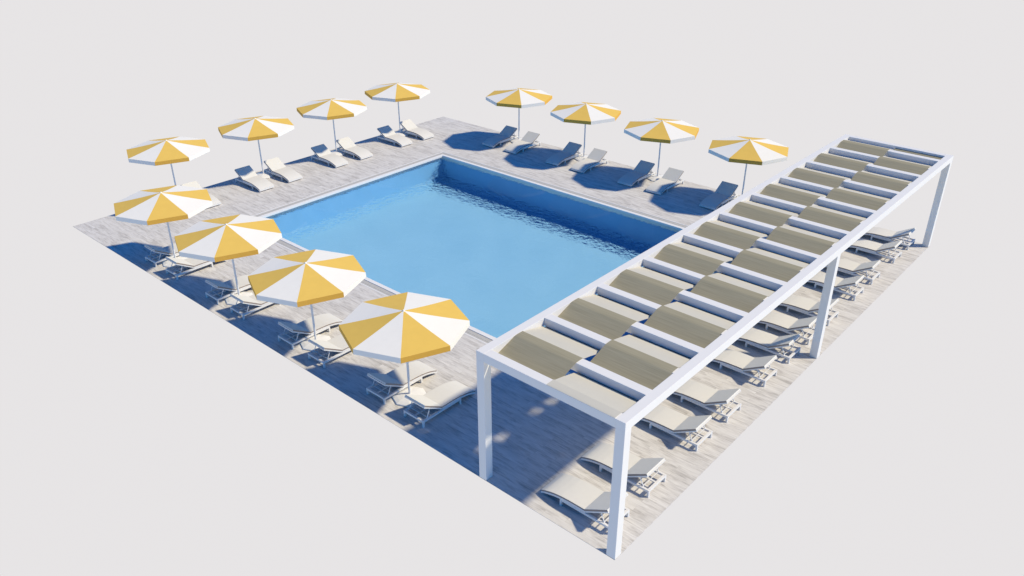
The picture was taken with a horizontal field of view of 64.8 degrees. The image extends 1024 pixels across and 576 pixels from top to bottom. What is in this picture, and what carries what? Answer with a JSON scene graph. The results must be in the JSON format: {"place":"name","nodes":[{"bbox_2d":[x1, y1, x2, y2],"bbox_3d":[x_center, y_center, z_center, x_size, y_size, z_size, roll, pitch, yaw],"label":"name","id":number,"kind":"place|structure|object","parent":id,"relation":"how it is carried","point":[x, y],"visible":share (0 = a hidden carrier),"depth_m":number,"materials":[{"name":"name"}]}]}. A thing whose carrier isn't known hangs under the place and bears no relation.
{"place":"outdoors","nodes":[
{"label":"outdoors","id":0,"kind":"place"},
{"bbox_2d":[73,117,927,559],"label":"pool deck","id":1,"kind":"structure","parent":0,"point":[541,439],"depth_m":20.06,"materials":[{"name":"grey wood"}]},
{"bbox_2d":[144,244,178,266],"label":"sun lounger","id":2,"kind":"object","parent":1,"relation":"on","point":[167,250],"visible":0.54,"depth_m":24.78,"materials":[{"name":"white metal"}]},
{"bbox_2d":[114,185,212,266],"bbox_3d":[-10.341,-1.810,24.282,2.640,2.313,2.640,9,29,17],"label":"parasol","id":3,"kind":"object","parent":1,"relation":"on","point":[161,205],"visible":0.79,"depth_m":23.48,"materials":[{"name":"yellow fabric"}]},
{"bbox_2d":[127,136,209,184],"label":"parasol","id":4,"kind":"object","parent":1,"relation":"on","point":[164,151],"visible":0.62,"depth_m":27.82,"materials":[{"name":"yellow fabric"}]},
{"bbox_2d":[165,256,226,279],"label":"sun lounger","id":5,"kind":"object","parent":1,"relation":"on","point":[193,264],"visible":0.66,"depth_m":24.09,"materials":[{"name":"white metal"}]},
{"bbox_2d":[181,181,220,207],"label":"sun lounger","id":6,"kind":"object","parent":1,"relation":"on","point":[214,199],"visible":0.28,"depth_m":29.22,"materials":[{"name":"white metal"}]},
{"bbox_2d":[174,214,281,304],"bbox_3d":[-7.679,-0.709,22.205,2.640,2.313,2.640,9,29,17],"label":"parasol","id":7,"kind":"object","parent":1,"relation":"on","point":[233,237],"visible":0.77,"depth_m":21.42,"materials":[{"name":"yellow fabric"}]},
{"bbox_2d":[205,274,250,303],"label":"sun lounger","id":8,"kind":"object","parent":1,"relation":"on","point":[243,283],"visible":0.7,"depth_m":22.82,"materials":[{"name":"white metal"}]},
{"bbox_2d":[230,294,272,319],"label":"sun lounger","id":9,"kind":"object","parent":1,"relation":"on","point":[251,300],"visible":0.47,"depth_m":21.92,"materials":[{"name":"white metal"}]},
{"bbox_2d":[234,165,273,191],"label":"sun lounger","id":10,"kind":"object","parent":1,"relation":"on","point":[247,175],"visible":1,"depth_m":30.55,"materials":[{"name":"white metal"}]},
{"bbox_2d":[218,116,294,178],"bbox_3d":[-9.725,-5.414,31.044,2.640,2.313,2.640,9,29,17],"label":"parasol","id":11,"kind":"object","parent":1,"relation":"on","point":[258,128],"visible":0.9,"depth_m":30.19,"materials":[{"name":"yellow fabric"}]},
{"bbox_2d":[264,157,302,181],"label":"sun lounger","id":12,"kind":"object","parent":1,"relation":"on","point":[276,166],"visible":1,"depth_m":31.40,"materials":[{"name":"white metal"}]},
{"bbox_2d":[248,249,365,350],"bbox_3d":[-5.017,0.392,20.127,2.640,2.313,2.640,-13,31,-23],"label":"parasol","id":13,"kind":"object","parent":1,"relation":"on","point":[305,278],"visible":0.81,"depth_m":19.37,"materials":[{"name":"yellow fabric"}]},
{"bbox_2d":[278,313,342,348],"bbox_3d":[-5.233,0.928,21.003,0.640,0.542,1.645,22,35,36],"label":"sun lounger","id":14,"kind":"object","parent":1,"relation":"on","point":[323,322],"visible":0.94,"depth_m":20.87,"materials":[{"name":"white fabric"}]},
{"bbox_2d":[308,334,350,367],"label":"sun lounger","id":15,"kind":"object","parent":1,"relation":"on","point":[338,343],"visible":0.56,"depth_m":19.93,"materials":[{"name":"white fabric"}]},
{"bbox_2d":[311,144,347,166],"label":"sun lounger","id":16,"kind":"object","parent":1,"relation":"on","point":[322,152],"visible":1,"depth_m":32.87,"materials":[{"name":"white metal"}]},
{"bbox_2d":[297,98,366,155],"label":"parasol","id":17,"kind":"object","parent":1,"relation":"on","point":[332,109],"visible":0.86,"depth_m":32.51,"materials":[{"name":"yellow fabric"}]},
{"bbox_2d":[336,137,372,159],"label":"sun lounger","id":18,"kind":"object","parent":1,"relation":"on","point":[347,145],"visible":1,"depth_m":33.72,"materials":[{"name":"white metal"}]},
{"bbox_2d":[377,125,412,146],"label":"sun lounger","id":19,"kind":"object","parent":1,"relation":"on","point":[387,132],"visible":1,"depth_m":35.20,"materials":[{"name":"white metal"}]},
{"bbox_2d":[365,83,429,135],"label":"parasol","id":20,"kind":"object","parent":1,"relation":"on","point":[395,92],"visible":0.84,"depth_m":34.84,"materials":[{"name":"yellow fabric"}]},
{"bbox_2d":[366,361,436,403],"bbox_3d":[-2.587,2.023,18.938,0.640,0.542,1.645,22,35,36],"label":"sun lounger","id":21,"kind":"object","parent":1,"relation":"on","point":[418,371],"visible":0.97,"depth_m":18.82,"materials":[{"name":"white fabric"}]},
{"bbox_2d":[339,292,469,406],"bbox_3d":[-2.354,1.493,18.049,2.640,2.313,2.640,9,29,17],"label":"parasol","id":22,"kind":"object","parent":1,"relation":"on","point":[405,327],"visible":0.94,"depth_m":17.32,"materials":[{"name":"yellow fabric"}]},
{"bbox_2d":[399,119,433,139],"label":"sun lounger","id":23,"kind":"object","parent":1,"relation":"on","point":[409,126],"visible":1,"depth_m":36.03,"materials":[{"name":"white metal"}]},
{"bbox_2d":[403,381,474,427],"bbox_3d":[-1.624,2.421,18.186,0.640,0.542,1.645,22,35,36],"label":"sun lounger","id":24,"kind":"object","parent":1,"relation":"on","point":[443,397],"visible":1,"depth_m":18.08,"materials":[{"name":"white metal"}]},
{"bbox_2d":[482,125,517,147],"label":"sun lounger","id":25,"kind":"object","parent":1,"relation":"on","point":[506,133],"visible":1,"depth_m":35.11,"materials":[{"name":"white metal"}]},
{"bbox_2d":[253,152,756,375],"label":"swimming pool","id":26,"kind":"structure","parent":1,"relation":"in","point":[479,335],"depth_m":29.25,"materials":[{"name":"white stone"}]},
{"bbox_2d":[266,157,732,372],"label":"water","id":27,"kind":"structure","parent":26,"relation":"in","point":[495,255],"depth_m":26.60,"materials":[{"name":"blue liquid"}]},
{"bbox_2d":[486,88,551,142],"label":"parasol","id":28,"kind":"object","parent":1,"relation":"on","point":[518,98],"visible":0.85,"depth_m":33.97,"materials":[{"name":"yellow fabric"}]},
{"bbox_2d":[505,131,540,153],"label":"sun lounger","id":29,"kind":"object","parent":1,"relation":"on","point":[528,139],"visible":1,"depth_m":34.37,"materials":[{"name":"white metal"}]},
{"bbox_2d":[546,142,582,165],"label":"sun lounger","id":30,"kind":"object","parent":1,"relation":"on","point":[570,150],"visible":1,"depth_m":33.04,"materials":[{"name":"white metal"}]},
{"bbox_2d":[550,102,620,160],"bbox_3d":[2.966,-6.362,32.771,2.640,2.313,2.640,-13,31,-23],"label":"parasol","id":31,"kind":"object","parent":1,"relation":"on","point":[585,113],"visible":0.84,"depth_m":31.90,"materials":[{"name":"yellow fabric"}]},
{"bbox_2d":[541,473,629,528],"bbox_3d":[1.383,3.920,15.359,1.645,0.542,0.640,22,35,36],"label":"sun lounger","id":32,"kind":"object","parent":1,"relation":"on","point":[585,498],"visible":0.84,"depth_m":15.35,"materials":[{"name":"white metal"}]},
{"bbox_2d":[571,148,607,172],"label":"sun lounger","id":33,"kind":"object","parent":1,"relation":"on","point":[595,157],"visible":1,"depth_m":32.31,"materials":[{"name":"white metal"}]},
{"bbox_2d":[581,442,666,496],"bbox_3d":[2.237,3.464,16.212,1.645,0.542,0.640,22,35,36],"label":"sun lounger","id":34,"kind":"object","parent":1,"relation":"on","point":[600,454],"visible":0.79,"depth_m":16.09,"materials":[{"name":"white metal"}]},
{"bbox_2d":[617,160,654,185],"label":"sun lounger","id":35,"kind":"object","parent":1,"relation":"on","point":[640,171],"visible":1,"depth_m":31.00,"materials":[{"name":"white metal"}]},
{"bbox_2d":[624,118,698,181],"bbox_3d":[5.628,-5.261,30.693,2.640,2.313,2.640,9,29,17],"label":"parasol","id":36,"kind":"object","parent":1,"relation":"on","point":[660,130],"visible":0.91,"depth_m":29.84,"materials":[{"name":"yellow fabric"}]},
{"bbox_2d":[646,167,683,194],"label":"sun lounger","id":37,"kind":"object","parent":1,"relation":"on","point":[670,178],"visible":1,"depth_m":30.24,"materials":[{"name":"white metal"}]},
{"bbox_2d":[641,405,712,450],"bbox_3d":[3.455,2.814,17.428,1.645,0.542,0.640,22,35,36],"label":"sun lounger","id":38,"kind":"object","parent":1,"relation":"on","point":[669,420],"visible":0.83,"depth_m":17.26,"materials":[{"name":"white fabric"}]},
{"bbox_2d":[672,380,741,422],"bbox_3d":[4.316,2.354,18.287,1.645,0.542,0.640,22,35,36],"label":"sun lounger","id":39,"kind":"object","parent":1,"relation":"on","point":[699,394],"visible":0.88,"depth_m":18.12,"materials":[{"name":"white fabric"}]},
{"bbox_2d":[476,134,953,559],"bbox_3d":[6.351,-0.111,20.285,3.300,3.007,17.440,22,35,36],"label":"pergola","id":40,"kind":"object","parent":1,"relation":"on","point":[623,385],"visible":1,"depth_m":16.91,"materials":[{"name":"white painted metal"},{"name":"cream fabric"}]},
{"bbox_2d":[699,181,737,209],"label":"sun lounger","id":41,"kind":"object","parent":1,"relation":"on","point":[723,193],"visible":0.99,"depth_m":28.92,"materials":[{"name":"white metal"}]},
{"bbox_2d":[712,349,776,386],"bbox_3d":[5.514,1.714,19.483,1.645,0.542,0.640,22,35,36],"label":"sun lounger","id":42,"kind":"object","parent":1,"relation":"on","point":[740,362],"visible":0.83,"depth_m":19.31,"materials":[{"name":"white fabric"}]},
{"bbox_2d":[708,136,788,200],"bbox_3d":[8.290,-4.160,28.615,2.640,2.313,2.640,9,29,17],"label":"parasol","id":43,"kind":"object","parent":1,"relation":"on","point":[749,150],"visible":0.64,"depth_m":27.74,"materials":[{"name":"yellow fabric"}]},
{"bbox_2d":[737,328,800,363],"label":"sun lounger","id":44,"kind":"object","parent":1,"relation":"on","point":[763,340],"visible":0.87,"depth_m":20.18,"materials":[{"name":"white fabric"}]},
{"bbox_2d":[758,312,816,344],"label":"sun lounger","id":45,"kind":"object","parent":1,"relation":"on","point":[782,322],"visible":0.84,"depth_m":20.96,"materials":[{"name":"white metal"}]},
{"bbox_2d":[780,295,838,325],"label":"sun lounger","id":46,"kind":"object","parent":1,"relation":"on","point":[807,306],"visible":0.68,"depth_m":21.84,"materials":[{"name":"white metal"}]},
{"bbox_2d":[807,272,863,300],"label":"sun lounger","id":47,"kind":"object","parent":1,"relation":"on","point":[818,278],"visible":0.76,"depth_m":22.90,"materials":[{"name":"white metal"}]},
{"bbox_2d":[825,258,880,284],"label":"sun lounger","id":48,"kind":"object","parent":1,"relation":"on","point":[848,267],"visible":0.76,"depth_m":23.77,"materials":[{"name":"white metal"}]},
{"bbox_2d":[850,239,901,262],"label":"sun lounger","id":49,"kind":"object","parent":1,"relation":"on","point":[868,246],"visible":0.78,"depth_m":25.04,"materials":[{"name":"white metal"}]},
{"bbox_2d":[864,227,915,249],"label":"sun lounger","id":50,"kind":"object","parent":1,"relation":"on","point":[883,233],"visible":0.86,"depth_m":25.89,"materials":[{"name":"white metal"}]},
{"bbox_2d":[0,0,1023,575],"label":"sky","id":51,"kind":"structure","parent":0,"point":[143,432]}
]}

